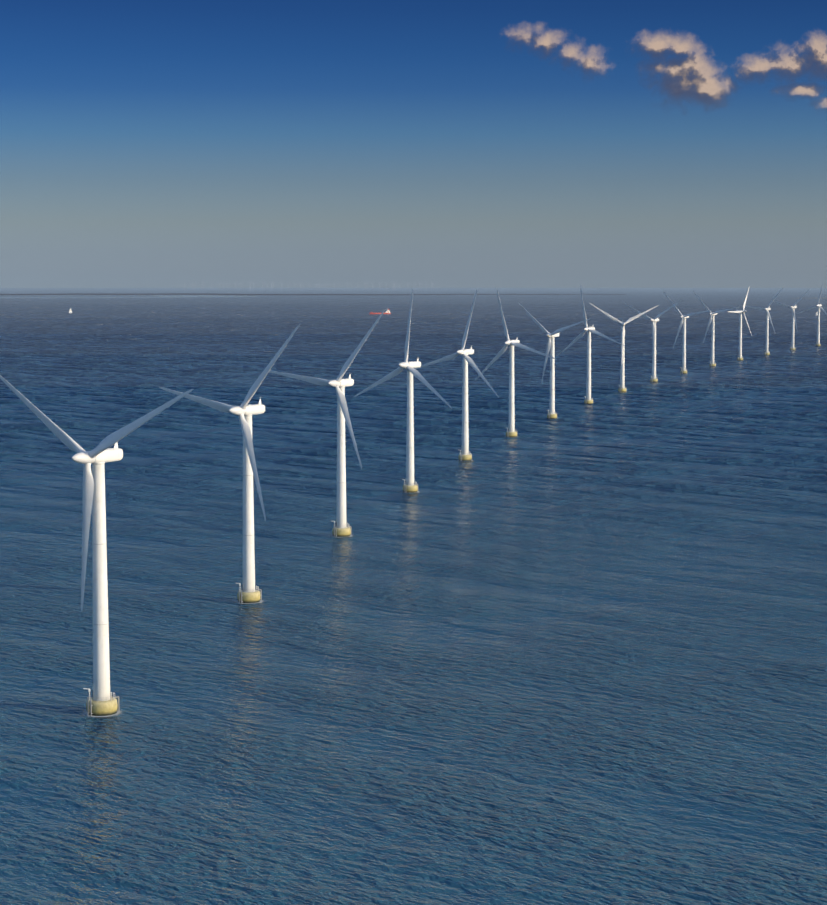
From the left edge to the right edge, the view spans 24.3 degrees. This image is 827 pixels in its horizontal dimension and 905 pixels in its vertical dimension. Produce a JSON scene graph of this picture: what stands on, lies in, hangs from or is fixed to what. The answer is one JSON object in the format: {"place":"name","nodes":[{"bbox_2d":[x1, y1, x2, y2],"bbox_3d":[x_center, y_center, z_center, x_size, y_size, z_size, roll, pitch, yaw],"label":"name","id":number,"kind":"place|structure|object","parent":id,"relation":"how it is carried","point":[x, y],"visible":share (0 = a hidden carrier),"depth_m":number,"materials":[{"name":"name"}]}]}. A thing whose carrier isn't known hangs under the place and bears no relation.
{"place":"outdoors","nodes":[
{"label":"outdoors","id":0,"kind":"place"},
{"bbox_2d":[0,293,625,294],"bbox_3d":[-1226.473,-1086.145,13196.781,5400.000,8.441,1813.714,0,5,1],"label":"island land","id":1,"kind":"structure","parent":0,"point":[285,294],"depth_m":13124.20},
{"bbox_2d":[0,288,826,904],"bbox_3d":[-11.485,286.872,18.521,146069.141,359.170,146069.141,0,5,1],"label":"sea","id":2,"kind":"structure","parent":0,"point":[574,652],"depth_m":621.65,"materials":[{"name":"liquid"}]},
{"bbox_2d":[0,375,193,717],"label":"wind turbine","id":3,"kind":"object","parent":2,"relation":"on","point":[102,702],"visible":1,"depth_m":472.15,"materials":[{"name":"white paint"}]},
{"bbox_2d":[1,295,269,297],"bbox_3d":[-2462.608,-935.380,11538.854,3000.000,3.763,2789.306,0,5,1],"label":"coastline","id":4,"kind":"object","parent":2,"relation":"on","point":[166,296],"depth_m":11811.56,"materials":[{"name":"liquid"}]},
{"bbox_2d":[159,324,299,603],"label":"wind turbine","id":5,"kind":"object","parent":2,"relation":"on","point":[248,593],"visible":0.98,"depth_m":636.54,"materials":[{"name":"white paint"}]},
{"bbox_2d":[269,311,383,536],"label":"wind turbine","id":6,"kind":"object","parent":2,"relation":"on","point":[341,528],"visible":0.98,"depth_m":799.21,"materials":[{"name":"white paint"}]},
{"bbox_2d":[370,309,390,313],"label":"ship","id":7,"kind":"object","parent":2,"relation":"on","point":[386,312],"depth_m":5775.64,"materials":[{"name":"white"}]},
{"bbox_2d":[354,290,452,492],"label":"wind turbine","id":8,"kind":"object","parent":2,"relation":"on","point":[410,486],"visible":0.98,"depth_m":964.09,"materials":[{"name":"white paint"}]},
{"bbox_2d":[414,290,498,460],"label":"wind turbine","id":9,"kind":"object","parent":2,"relation":"on","point":[464,454],"visible":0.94,"depth_m":1130.66,"materials":[{"name":"white paint"}]},
{"bbox_2d":[475,290,555,436],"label":"wind turbine","id":10,"kind":"object","parent":2,"relation":"on","point":[511,431],"visible":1,"depth_m":1298.82,"materials":[{"name":"white paint"}]},
{"bbox_2d":[519,304,588,418],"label":"wind turbine","id":11,"kind":"object","parent":2,"relation":"on","point":[551,414],"visible":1,"depth_m":1468.92,"materials":[{"name":"white paint"}]},
{"bbox_2d":[557,285,623,403],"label":"wind turbine","id":12,"kind":"object","parent":2,"relation":"on","point":[588,400],"visible":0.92,"depth_m":1639.61,"materials":[{"name":"white paint"}]},
{"bbox_2d":[590,303,658,391],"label":"wind turbine","id":13,"kind":"object","parent":2,"relation":"on","point":[621,388],"visible":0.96,"depth_m":1810.76,"materials":[{"name":"white paint"}]},
{"bbox_2d":[624,300,681,381],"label":"wind turbine","id":14,"kind":"object","parent":2,"relation":"on","point":[653,376],"depth_m":1984.83,"materials":[{"name":"white paint"}]},
{"bbox_2d":[664,293,711,373],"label":"wind turbine","id":15,"kind":"object","parent":2,"relation":"on","point":[683,368],"depth_m":2158.84,"materials":[{"name":"white paint"}]},
{"bbox_2d":[693,291,738,366],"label":"wind turbine","id":16,"kind":"object","parent":2,"relation":"on","point":[711,364],"depth_m":2333.07,"materials":[{"name":"white paint"}]},
{"bbox_2d":[729,286,751,360],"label":"wind turbine","id":17,"kind":"object","parent":2,"relation":"on","point":[740,356],"depth_m":2507.79,"materials":[{"name":"white paint"}]},
{"bbox_2d":[745,288,782,354],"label":"wind turbine","id":18,"kind":"object","parent":2,"relation":"on","point":[768,317],"depth_m":2681.88,"materials":[{"name":"white paint"}]},
{"bbox_2d":[770,290,808,349],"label":"wind turbine","id":19,"kind":"object","parent":2,"relation":"on","point":[793,323],"depth_m":2856.30,"materials":[{"name":"white paint"}]},
{"bbox_2d":[797,283,826,345],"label":"wind turbine","id":20,"kind":"object","parent":2,"relation":"on","point":[818,325],"depth_m":3031.11,"materials":[{"name":"white paint"}]},
{"bbox_2d":[0,0,826,290],"bbox_3d":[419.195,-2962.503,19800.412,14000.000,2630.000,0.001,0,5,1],"label":"sky","id":21,"kind":"structure","parent":0,"point":[597,141],"depth_m":19723.12,"materials":[{"name":"blue"}]},
{"bbox_2d":[514,31,826,106],"bbox_3d":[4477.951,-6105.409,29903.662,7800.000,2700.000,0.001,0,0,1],"label":"cloud","id":22,"kind":"structure","parent":0,"point":[814,58],"depth_m":29904.77,"materials":[{"name":"white"}]}
]}

